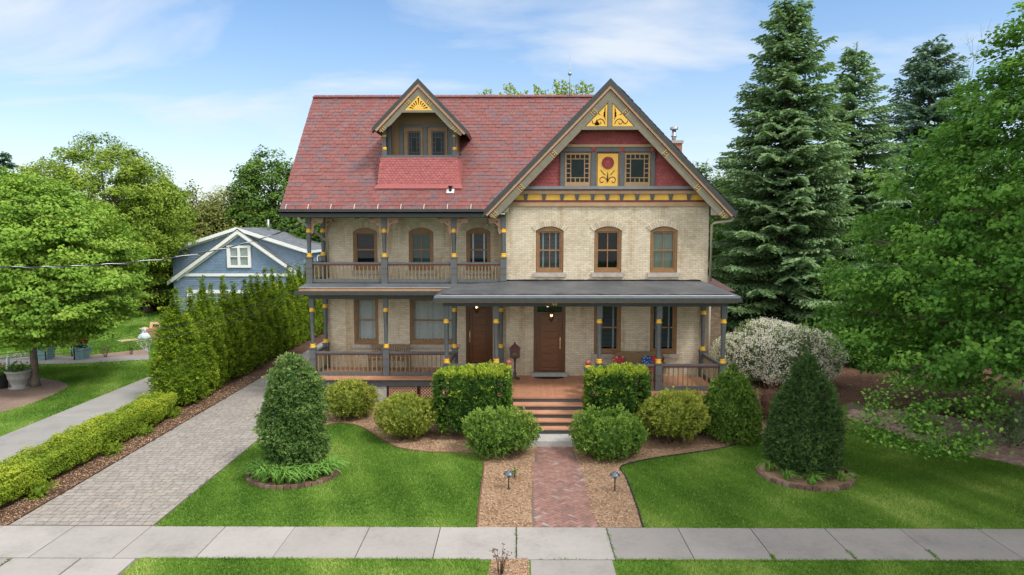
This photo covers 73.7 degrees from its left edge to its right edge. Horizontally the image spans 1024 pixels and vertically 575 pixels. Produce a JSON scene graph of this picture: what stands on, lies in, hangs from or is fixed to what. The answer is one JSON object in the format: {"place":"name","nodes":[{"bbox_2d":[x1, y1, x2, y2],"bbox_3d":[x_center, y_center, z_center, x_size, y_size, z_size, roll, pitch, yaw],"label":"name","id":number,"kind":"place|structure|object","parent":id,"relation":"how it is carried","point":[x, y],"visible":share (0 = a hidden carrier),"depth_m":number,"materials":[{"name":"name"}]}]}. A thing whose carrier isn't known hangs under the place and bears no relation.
{"place":"outdoors","nodes":[
{"label":"outdoors","id":0,"kind":"place"},
{"bbox_2d":[0,350,147,411],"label":"neighbour bed","id":1,"kind":"object","parent":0,"point":[12,399],"visible":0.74,"depth_m":25.95,"materials":[{"name":"brown soil"}]},
{"bbox_2d":[0,363,14,388],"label":"flower pot","id":2,"kind":"object","parent":1,"relation":"on","point":[3,381],"visible":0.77,"depth_m":26.41,"materials":[{"name":"black ceramic"}]},
{"bbox_2d":[4,361,31,389],"bbox_3d":[-19.181,3.366,26.607,0.920,1.067,1.028,0,5,0],"label":"urn planter","id":3,"kind":"object","parent":1,"relation":"on","point":[18,376],"visible":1,"depth_m":26.35,"materials":[{"name":"grey stone"}]},
{"bbox_2d":[37,342,56,359],"bbox_3d":[-22.144,2.705,32.339,1.016,1.387,0.917,3,6,29],"label":"square planter","id":4,"kind":"object","parent":1,"relation":"on","point":[42,354],"visible":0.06,"depth_m":32.19,"materials":[{"name":"teal ceramic"}]},
{"bbox_2d":[0,166,156,386],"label":"maple tree","id":5,"kind":"object","parent":1,"relation":"on","point":[32,315],"visible":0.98,"depth_m":24.97,"materials":[{"name":"green plant"}]},
{"bbox_2d":[70,334,91,358],"bbox_3d":[-20.522,2.697,32.474,0.918,1.378,1.091,0,5,0],"label":"square planter","id":6,"kind":"object","parent":1,"relation":"on","point":[81,353],"visible":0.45,"depth_m":32.29,"materials":[{"name":"teal ceramic"}]},
{"bbox_2d":[0,338,151,364],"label":"garden path","id":7,"kind":"structure","parent":0,"point":[62,359],"depth_m":32.22,"materials":[{"name":"concrete"}]},
{"bbox_2d":[0,377,155,462],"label":"neighbour driveway","id":8,"kind":"structure","parent":0,"point":[32,435],"depth_m":22.14,"materials":[{"name":"concrete"}]},
{"bbox_2d":[8,341,323,525],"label":"paved driveway","id":9,"kind":"structure","parent":0,"point":[155,481],"depth_m":17.33,"materials":[{"name":"stone"}]},
{"bbox_2d":[0,526,1023,574],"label":"sidewalk","id":10,"kind":"structure","parent":0,"point":[72,550],"depth_m":13.38,"materials":[{"name":"concrete"}]},
{"bbox_2d":[1,528,938,564],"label":"joint weeds","id":11,"kind":"object","parent":10,"relation":"on","point":[773,557],"visible":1,"depth_m":12.95,"materials":[{"name":"green plant"}]},
{"bbox_2d":[0,307,1023,574],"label":"lawn","id":12,"kind":"structure","parent":0,"point":[784,493],"depth_m":15.53,"materials":[{"name":"green plant"}]},
{"bbox_2d":[15,131,199,288],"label":"broadleaf tree","id":13,"kind":"object","parent":12,"relation":"on","point":[162,244],"visible":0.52,"depth_m":45.44,"materials":[{"name":"green plant"}]},
{"bbox_2d":[106,160,200,311],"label":"broadleaf tree","id":14,"kind":"object","parent":12,"relation":"on","point":[165,294],"visible":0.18,"depth_m":48.71,"materials":[{"name":"green plant"}]},
{"bbox_2d":[171,179,236,241],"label":"olive conifer","id":15,"kind":"object","parent":12,"relation":"on","point":[201,233],"visible":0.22,"depth_m":55.80,"materials":[{"name":"green plant"}]},
{"bbox_2d":[181,182,256,235],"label":"olive conifer","id":16,"kind":"object","parent":12,"relation":"on","point":[222,196],"visible":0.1,"depth_m":57.30,"materials":[{"name":"green plant"}]},
{"bbox_2d":[212,205,272,234],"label":"olive conifer","id":17,"kind":"object","parent":12,"relation":"on","point":[232,220],"visible":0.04,"depth_m":56.38,"materials":[{"name":"green plant"}]},
{"bbox_2d":[167,219,321,313],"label":"blue house","id":18,"kind":"structure","parent":12,"relation":"on","point":[277,251],"depth_m":48.12,"materials":[{"name":"blue wood"}]},
{"bbox_2d":[226,245,251,267],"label":"window","id":19,"kind":"structure","parent":18,"relation":"in","point":[243,255],"depth_m":48.05,"materials":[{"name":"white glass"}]},
{"bbox_2d":[215,144,319,238],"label":"broadleaf tree","id":20,"kind":"object","parent":12,"relation":"on","point":[251,178],"visible":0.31,"depth_m":57.51,"materials":[{"name":"green plant"}]},
{"bbox_2d":[246,175,320,243],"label":"broadleaf tree","id":21,"kind":"object","parent":12,"relation":"on","point":[285,222],"visible":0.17,"depth_m":55.55,"materials":[{"name":"green plant"}]},
{"bbox_2d":[246,468,339,489],"bbox_3d":[-5.512,4.705,16.845,2.288,0.096,1.270,0,5,0],"label":"brick edging","id":22,"kind":"object","parent":12,"relation":"on","point":[289,486],"visible":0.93,"depth_m":16.38,"materials":[{"name":"brick"}]},
{"bbox_2d":[325,422,484,526],"bbox_3d":[-2.338,4.585,18.546,2.553,0.038,9.038,-4,6,-36],"label":"bed edging","id":23,"kind":"object","parent":12,"relation":"on","point":[477,521],"visible":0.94,"depth_m":18.86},
{"bbox_2d":[277,72,741,446],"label":"brick house","id":24,"kind":"structure","parent":12,"relation":"on","point":[438,218],"depth_m":23.82,"materials":[{"name":"beige brick"}]},
{"bbox_2d":[0,223,301,267],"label":"overhead cable","id":25,"kind":"object","parent":24,"relation":"attached to","point":[143,260],"visible":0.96,"depth_m":20.68,"materials":[{"name":"metal"}]},
{"bbox_2d":[0,288,303,354],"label":"overhead cable","id":26,"kind":"object","parent":24,"relation":"attached to","point":[145,332],"visible":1,"depth_m":19.26,"materials":[{"name":"metal"}]},
{"bbox_2d":[0,295,304,358],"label":"overhead cable","id":27,"kind":"object","parent":24,"relation":"attached to","point":[143,341],"visible":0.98,"depth_m":19.17,"materials":[{"name":"metal"}]},
{"bbox_2d":[349,222,378,273],"bbox_3d":[-5.418,-1.457,25.286,1.196,1.926,0.294,0,5,0],"label":"window","id":28,"kind":"structure","parent":24,"relation":"in","point":[363,230],"depth_m":25.25,"materials":[{"name":"brown paint"}]},
{"bbox_2d":[352,299,380,348],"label":"window","id":29,"kind":"structure","parent":24,"relation":"in","point":[365,310],"depth_m":25.58,"materials":[{"name":"brown paint"}]},
{"bbox_2d":[368,344,410,370],"bbox_3d":[-4.478,2.573,24.961,1.500,0.928,0.560,0,5,0],"label":"slatted bench","id":30,"kind":"object","parent":24,"relation":"on","point":[391,346],"visible":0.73,"depth_m":25.16,"materials":[{"name":"brown wood"}]},
{"bbox_2d":[405,222,436,273],"bbox_3d":[-3.353,-1.455,25.259,1.205,1.926,0.270,0,5,0],"label":"window","id":31,"kind":"structure","parent":24,"relation":"in","point":[420,238],"depth_m":25.28,"materials":[{"name":"brown paint"}]},
{"bbox_2d":[408,299,458,348],"bbox_3d":[-2.933,1.169,25.495,1.987,2.197,0.290,0,5,0],"label":"window","id":32,"kind":"structure","parent":24,"relation":"in","point":[426,315],"depth_m":25.58,"materials":[{"name":"grey glass"}]},
{"bbox_2d":[462,222,493,273],"bbox_3d":[-1.238,-1.455,25.256,1.196,1.926,0.294,0,5,0],"label":"window","id":33,"kind":"structure","parent":24,"relation":"in","point":[483,230],"depth_m":25.23,"materials":[{"name":"brown paint"}]},
{"bbox_2d":[466,306,492,363],"bbox_3d":[-1.219,1.746,25.428,1.160,2.495,0.380,0,5,0],"label":"door","id":34,"kind":"structure","parent":24,"relation":"in","point":[479,326],"depth_m":25.54,"materials":[{"name":"brown wood"}]},
{"bbox_2d":[509,342,520,379],"bbox_3d":[0.099,2.516,23.558,0.400,1.290,0.331,0,5,0],"label":"pedestal mailbox","id":35,"kind":"object","parent":24,"relation":"on","point":[514,349],"visible":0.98,"depth_m":23.43,"materials":[{"name":"brown metal"}]},
{"bbox_2d":[531,306,567,376],"bbox_3d":[1.321,1.778,24.032,1.280,2.675,0.430,0,5,0],"label":"door","id":36,"kind":"structure","parent":24,"relation":"in","point":[549,337],"depth_m":24.13,"materials":[{"name":"brown wood"}]},
{"bbox_2d":[532,220,567,276],"bbox_3d":[1.312,-1.356,23.841,1.244,1.956,0.294,0,5,0],"label":"window","id":37,"kind":"structure","parent":24,"relation":"in","point":[542,270],"depth_m":23.84,"materials":[{"name":"brown paint"}]},
{"bbox_2d":[591,306,620,357],"bbox_3d":[3.357,1.360,24.063,1.215,2.246,0.294,0,5,0],"label":"window","id":38,"kind":"structure","parent":24,"relation":"in","point":[605,352],"depth_m":24.13,"materials":[{"name":"brown paint"}]},
{"bbox_2d":[590,220,625,276],"bbox_3d":[3.337,-1.352,23.789,1.235,1.956,0.220,0,5,0],"label":"window","id":39,"kind":"structure","parent":24,"relation":"in","point":[605,228],"depth_m":23.78,"materials":[{"name":"brown paint"}]},
{"bbox_2d":[614,351,665,381],"bbox_3d":[4.369,2.700,23.342,1.778,0.960,0.560,0,5,0],"label":"wicker settee","id":40,"kind":"object","parent":24,"relation":"on","point":[634,357],"visible":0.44,"depth_m":23.53,"materials":[{"name":"brown wicker"}]},
{"bbox_2d":[646,220,681,276],"bbox_3d":[5.277,-1.353,23.800,1.235,1.956,0.270,0,5,0],"label":"window","id":41,"kind":"structure","parent":24,"relation":"in","point":[663,239],"depth_m":23.83,"materials":[{"name":"brown paint"}]},
{"bbox_2d":[650,306,678,357],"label":"window","id":42,"kind":"structure","parent":24,"relation":"in","point":[667,352],"depth_m":24.09,"materials":[{"name":"brown paint"}]},
{"bbox_2d":[250,461,850,486],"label":"planting soil","id":43,"kind":"structure","parent":12,"relation":"on","point":[772,473],"depth_m":16.81,"materials":[{"name":"brown soil"}]},
{"bbox_2d":[233,459,272,478],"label":"daylily","id":44,"kind":"object","parent":43,"relation":"on","point":[253,470],"visible":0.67,"depth_m":16.83,"materials":[{"name":"green plant"}]},
{"bbox_2d":[236,467,279,482],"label":"daylily","id":45,"kind":"object","parent":43,"relation":"on","point":[265,477],"visible":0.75,"depth_m":16.53,"materials":[{"name":"green plant"}]},
{"bbox_2d":[241,459,279,477],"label":"daylily","id":46,"kind":"object","parent":43,"relation":"on","point":[265,463],"visible":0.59,"depth_m":16.80,"materials":[{"name":"green plant"}]},
{"bbox_2d":[257,463,303,484],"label":"daylily","id":47,"kind":"object","parent":43,"relation":"on","point":[278,480],"visible":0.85,"depth_m":16.42,"materials":[{"name":"green plant"}]},
{"bbox_2d":[251,351,331,470],"bbox_3d":[-5.558,3.167,17.328,1.936,3.108,1.863,0,5,0],"label":"bullet evergreen","id":48,"kind":"object","parent":43,"relation":"on","point":[293,409],"visible":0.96,"depth_m":16.89,"materials":[{"name":"green plant"}]},
{"bbox_2d":[273,462,313,482],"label":"daylily","id":49,"kind":"object","parent":43,"relation":"on","point":[287,480],"visible":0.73,"depth_m":16.52,"materials":[{"name":"green plant"}]},
{"bbox_2d":[282,467,315,483],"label":"daylily","id":50,"kind":"object","parent":43,"relation":"on","point":[299,481],"visible":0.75,"depth_m":16.46,"materials":[{"name":"green plant"}]},
{"bbox_2d":[291,461,328,481],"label":"daylily","id":51,"kind":"object","parent":43,"relation":"on","point":[316,473],"visible":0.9,"depth_m":16.68,"materials":[{"name":"green plant"}]},
{"bbox_2d":[294,462,327,481],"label":"daylily","id":52,"kind":"object","parent":43,"relation":"on","point":[307,469],"visible":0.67,"depth_m":16.69,"materials":[{"name":"green plant"}]},
{"bbox_2d":[314,456,349,476],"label":"daylily","id":53,"kind":"object","parent":43,"relation":"on","point":[328,466],"visible":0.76,"depth_m":17.00,"materials":[{"name":"green plant"}]},
{"bbox_2d":[760,350,849,481],"bbox_3d":[7.426,3.138,17.279,2.105,3.174,2.296,0,5,0],"label":"cone evergreen","id":54,"kind":"object","parent":43,"relation":"on","point":[806,423],"visible":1,"depth_m":16.83,"materials":[{"name":"green plant"}]},
{"bbox_2d":[800,470,829,485],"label":"daylily","id":55,"kind":"object","parent":43,"relation":"on","point":[812,477],"visible":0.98,"depth_m":16.44,"materials":[{"name":"green plant"}]},
{"bbox_2d":[619,434,763,527],"bbox_3d":[4.360,4.630,18.030,2.138,0.038,8.169,4,6,37],"label":"bed edging","id":56,"kind":"object","parent":12,"relation":"on","point":[658,457],"visible":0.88,"depth_m":18.14,"materials":[{"name":"black rubber"}]},
{"bbox_2d":[755,467,854,491],"bbox_3d":[7.358,4.696,16.855,2.328,0.112,1.556,0,5,0],"label":"brick edging","id":57,"kind":"object","parent":12,"relation":"on","point":[845,486],"visible":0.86,"depth_m":16.31,"materials":[{"name":"brick"}]},
{"bbox_2d":[980,399,1023,447],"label":"variegated shrub","id":58,"kind":"object","parent":12,"relation":"on","point":[1013,429],"visible":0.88,"depth_m":19.39,"materials":[{"name":"green plant"}]},
{"bbox_2d":[0,275,1023,565],"bbox_3d":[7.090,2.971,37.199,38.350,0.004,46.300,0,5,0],"label":"bark bed","id":59,"kind":"object","parent":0,"point":[319,338],"visible":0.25,"depth_m":24.75,"materials":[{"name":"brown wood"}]},
{"bbox_2d":[0,151,22,203],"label":"dark conifer","id":60,"kind":"object","parent":59,"relation":"on","point":[9,165],"visible":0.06,"depth_m":61.62,"materials":[{"name":"green plant"}]},
{"bbox_2d":[24,475,58,500],"bbox_3d":[-10.913,4.663,15.788,0.604,0.612,0.767,0,5,0],"label":"hedge sprout","id":61,"kind":"object","parent":59,"relation":"on","point":[39,489],"visible":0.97,"depth_m":15.71,"materials":[{"name":"green plant"}]},
{"bbox_2d":[0,391,177,505],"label":"clipped hedge","id":62,"kind":"object","parent":59,"relation":"on","point":[68,448],"visible":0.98,"depth_m":17.82,"materials":[{"name":"green plant"}]},
{"bbox_2d":[99,439,125,456],"bbox_3d":[-11.013,4.423,18.715,0.670,0.494,0.726,3,6,28],"label":"hedge sprout","id":63,"kind":"object","parent":59,"relation":"on","point":[110,448],"visible":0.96,"depth_m":18.67,"materials":[{"name":"green plant"}]},
{"bbox_2d":[133,424,153,436],"bbox_3d":[-11.146,4.257,20.498,0.703,0.525,0.897,0,5,0],"label":"hedge sprout","id":64,"kind":"object","parent":59,"relation":"on","point":[144,430],"visible":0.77,"depth_m":20.44,"materials":[{"name":"green plant"}]},
{"bbox_2d":[142,287,211,406],"bbox_3d":[-11.759,2.057,23.983,2.287,4.160,2.214,-2,5,-20],"label":"arborvitae","id":65,"kind":"object","parent":59,"relation":"on","point":[177,368],"visible":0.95,"depth_m":23.61,"materials":[{"name":"green plant"}]},
{"bbox_2d":[183,286,220,395],"bbox_3d":[-11.733,2.008,25.041,1.927,4.134,1.898,-1,5,-15],"label":"arborvitae","id":66,"kind":"object","parent":59,"relation":"on","point":[194,314],"visible":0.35,"depth_m":25.02,"materials":[{"name":"green plant"}]},
{"bbox_2d":[192,275,227,388],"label":"arborvitae","id":67,"kind":"object","parent":59,"relation":"on","point":[205,308],"visible":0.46,"depth_m":26.00,"materials":[{"name":"green plant"}]},
{"bbox_2d":[207,283,236,383],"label":"arborvitae","id":68,"kind":"object","parent":59,"relation":"on","point":[230,352],"visible":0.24,"depth_m":27.09,"materials":[{"name":"green plant"}]},
{"bbox_2d":[214,275,248,377],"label":"arborvitae","id":69,"kind":"object","parent":59,"relation":"on","point":[233,331],"visible":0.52,"depth_m":27.87,"materials":[{"name":"green plant"}]},
{"bbox_2d":[227,280,257,375],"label":"arborvitae","id":70,"kind":"object","parent":59,"relation":"on","point":[240,314],"visible":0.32,"depth_m":28.94,"materials":[{"name":"green plant"}]},
{"bbox_2d":[238,279,267,368],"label":"arborvitae","id":71,"kind":"object","parent":59,"relation":"on","point":[259,337],"visible":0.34,"depth_m":29.90,"materials":[{"name":"green plant"}]},
{"bbox_2d":[245,274,273,365],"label":"arborvitae","id":72,"kind":"object","parent":59,"relation":"on","point":[266,326],"visible":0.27,"depth_m":31.00,"materials":[{"name":"green plant"}]},
{"bbox_2d":[253,273,277,360],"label":"arborvitae","id":73,"kind":"object","parent":59,"relation":"on","point":[269,315],"visible":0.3,"depth_m":31.76,"materials":[{"name":"green plant"}]},
{"bbox_2d":[259,268,284,356],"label":"arborvitae","id":74,"kind":"object","parent":59,"relation":"on","point":[271,294],"visible":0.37,"depth_m":32.80,"materials":[{"name":"green plant"}]},
{"bbox_2d":[267,267,292,352],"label":"arborvitae","id":75,"kind":"object","parent":59,"relation":"on","point":[286,324],"visible":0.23,"depth_m":33.84,"materials":[{"name":"green plant"}]},
{"bbox_2d":[276,271,298,348],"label":"arborvitae","id":76,"kind":"object","parent":59,"relation":"on","point":[290,308],"visible":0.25,"depth_m":34.80,"materials":[{"name":"green plant"}]},
{"bbox_2d":[283,265,305,346],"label":"arborvitae","id":77,"kind":"object","parent":59,"relation":"on","point":[289,287],"visible":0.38,"depth_m":35.67,"materials":[{"name":"green plant"}]},
{"bbox_2d":[291,269,308,342],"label":"arborvitae","id":78,"kind":"object","parent":59,"relation":"on","point":[293,276],"visible":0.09,"depth_m":36.87,"materials":[{"name":"green plant"}]},
{"bbox_2d":[295,262,317,339],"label":"arborvitae","id":79,"kind":"object","parent":59,"relation":"on","point":[301,282],"visible":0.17,"depth_m":37.57,"materials":[{"name":"green plant"}]},
{"bbox_2d":[296,262,322,334],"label":"arborvitae","id":80,"kind":"object","parent":59,"relation":"on","point":[318,316],"visible":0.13,"depth_m":38.72,"materials":[{"name":"green plant"}]},
{"bbox_2d":[476,79,594,96],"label":"broadleaf tree","id":81,"kind":"object","parent":59,"relation":"on","point":[582,89],"visible":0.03,"depth_m":39.13,"materials":[{"name":"green plant"}]},
{"bbox_2d":[693,161,730,223],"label":"broadleaf tree","id":82,"kind":"object","parent":59,"relation":"on","point":[704,170],"visible":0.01,"depth_m":54.10,"materials":[{"name":"green plant"}]},
{"bbox_2d":[708,223,747,321],"bbox_3d":[12.376,-0.534,40.037,4.699,6.910,3.890,0,5,0],"label":"dark bush","id":83,"kind":"object","parent":59,"relation":"on","point":[716,251],"visible":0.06,"depth_m":39.40,"materials":[{"name":"green plant"}]},
{"bbox_2d":[709,163,772,278],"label":"broadleaf tree","id":84,"kind":"object","parent":59,"relation":"on","point":[711,220],"visible":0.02,"depth_m":44.98,"materials":[{"name":"green plant"}]},
{"bbox_2d":[710,316,848,385],"bbox_3d":[10.460,2.544,26.812,5.427,2.805,3.334,0,5,0],"label":"flowering shrub","id":85,"kind":"object","parent":59,"relation":"on","point":[766,351],"visible":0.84,"depth_m":26.07,"materials":[{"name":"grey plant"}]},
{"bbox_2d":[708,0,872,339],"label":"spruce tree","id":86,"kind":"object","parent":59,"relation":"on","point":[784,163],"visible":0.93,"depth_m":32.45,"materials":[{"name":"green plant"}]},
{"bbox_2d":[777,41,919,325],"bbox_3d":[19.302,-5.462,38.700,8.915,16.552,9.332,0,5,0],"label":"spruce tree","id":87,"kind":"object","parent":59,"relation":"on","point":[867,138],"visible":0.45,"depth_m":37.41,"materials":[{"name":"green plant"}]},
{"bbox_2d":[821,309,924,369],"bbox_3d":[16.908,2.450,31.223,4.879,3.244,4.031,-1,5,-14],"label":"dark bush","id":88,"kind":"object","parent":59,"relation":"on","point":[850,364],"visible":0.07,"depth_m":30.43,"materials":[{"name":"green plant"}]},
{"bbox_2d":[800,1,1023,466],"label":"maple tree","id":89,"kind":"object","parent":59,"relation":"on","point":[956,322],"visible":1,"depth_m":18.41,"materials":[{"name":"green plant"}]},
{"bbox_2d":[843,34,1009,303],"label":"spruce tree","id":90,"kind":"object","parent":59,"relation":"on","point":[915,111],"visible":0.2,"depth_m":45.05,"materials":[{"name":"green plant"}]},
{"bbox_2d":[934,138,1023,291],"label":"broadleaf tree","id":91,"kind":"object","parent":59,"relation":"on","point":[1008,167],"visible":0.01,"depth_m":49.08,"materials":[{"name":"green plant"}]},
{"bbox_2d":[0,0,1023,219],"label":"sky","id":92,"kind":"structure","parent":0,"point":[198,86],"materials":[{"name":"blue"}]},
{"bbox_2d":[531,447,600,526],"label":"brick walk","id":93,"kind":"structure","parent":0,"point":[560,496],"depth_m":16.04,"materials":[{"name":"red brick"}]},
{"bbox_2d":[314,372,843,574],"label":"mulch bed","id":94,"kind":"object","parent":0,"point":[521,485],"visible":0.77,"depth_m":17.14,"materials":[{"name":"brown wood"}]},
{"bbox_2d":[322,377,382,419],"bbox_3d":[-5.229,3.571,22.267,2.013,1.441,1.763,0,5,0],"label":"mound shrub","id":95,"kind":"object","parent":94,"relation":"on","point":[349,396],"visible":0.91,"depth_m":21.86,"materials":[{"name":"green plant"}]},
{"bbox_2d":[373,390,438,439],"bbox_3d":[-3.110,3.753,20.202,2.011,1.440,1.966,0,5,0],"label":"mound shrub","id":96,"kind":"object","parent":94,"relation":"on","point":[406,414],"visible":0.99,"depth_m":19.73,"materials":[{"name":"green plant"}]},
{"bbox_2d":[430,359,514,434],"bbox_3d":[-1.185,3.331,20.402,2.596,2.244,1.755,0,5,0],"label":"box yew","id":97,"kind":"object","parent":94,"relation":"on","point":[471,387],"visible":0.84,"depth_m":19.90,"materials":[{"name":"green plant"}]},
{"bbox_2d":[489,543,511,574],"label":"rose bush","id":98,"kind":"object","parent":94,"relation":"on","point":[501,565],"visible":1,"depth_m":12.19,"materials":[{"name":"brown plant"}]},
{"bbox_2d":[461,405,543,459],"bbox_3d":[-0.264,3.893,18.826,2.291,1.400,2.118,0,5,0],"label":"boxwood shrub","id":99,"kind":"object","parent":94,"relation":"on","point":[495,433],"visible":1,"depth_m":18.35,"materials":[{"name":"green plant"}]},
{"bbox_2d":[0,372,1020,574],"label":"wood chips","id":100,"kind":"object","parent":94,"relation":"on","point":[439,446],"visible":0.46,"depth_m":17.99,"materials":[{"name":"brown wood"}]},
{"bbox_2d":[567,403,650,462],"bbox_3d":[2.620,3.941,18.648,2.233,1.337,2.084,0,5,0],"label":"boxwood shrub","id":101,"kind":"object","parent":94,"relation":"on","point":[619,433],"visible":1,"depth_m":18.13,"materials":[{"name":"green plant"}]},
{"bbox_2d":[581,361,653,426],"bbox_3d":[3.165,3.344,20.481,2.184,2.203,1.659,0,5,0],"label":"box yew","id":102,"kind":"object","parent":94,"relation":"on","point":[615,385],"visible":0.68,"depth_m":20.01,"materials":[{"name":"green plant"}]},
{"bbox_2d":[633,385,710,443],"bbox_3d":[4.606,3.694,19.723,2.205,1.635,2.064,0,5,0],"label":"mound shrub","id":103,"kind":"object","parent":94,"relation":"on","point":[671,414],"visible":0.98,"depth_m":19.26,"materials":[{"name":"green plant"}]},
{"bbox_2d":[676,387,714,434],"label":"mound shrub","id":104,"kind":"object","parent":94,"relation":"on","point":[696,393],"visible":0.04,"depth_m":20.50,"materials":[{"name":"green plant"}]},
{"bbox_2d":[700,362,763,445],"bbox_3d":[6.435,3.328,20.015,1.876,2.321,2.007,0,5,0],"label":"cone evergreen","id":105,"kind":"object","parent":94,"relation":"on","point":[735,411],"visible":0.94,"depth_m":19.57,"materials":[{"name":"green plant"}]},
{"bbox_2d":[752,379,785,421],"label":"bare brown shrub","id":106,"kind":"object","parent":94,"relation":"on","point":[766,397],"visible":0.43,"depth_m":21.80,"materials":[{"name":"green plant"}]},
{"bbox_2d":[845,403,1023,466],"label":"side brick path","id":107,"kind":"structure","parent":0,"point":[1005,448],"depth_m":20.82,"materials":[{"name":"brick"}]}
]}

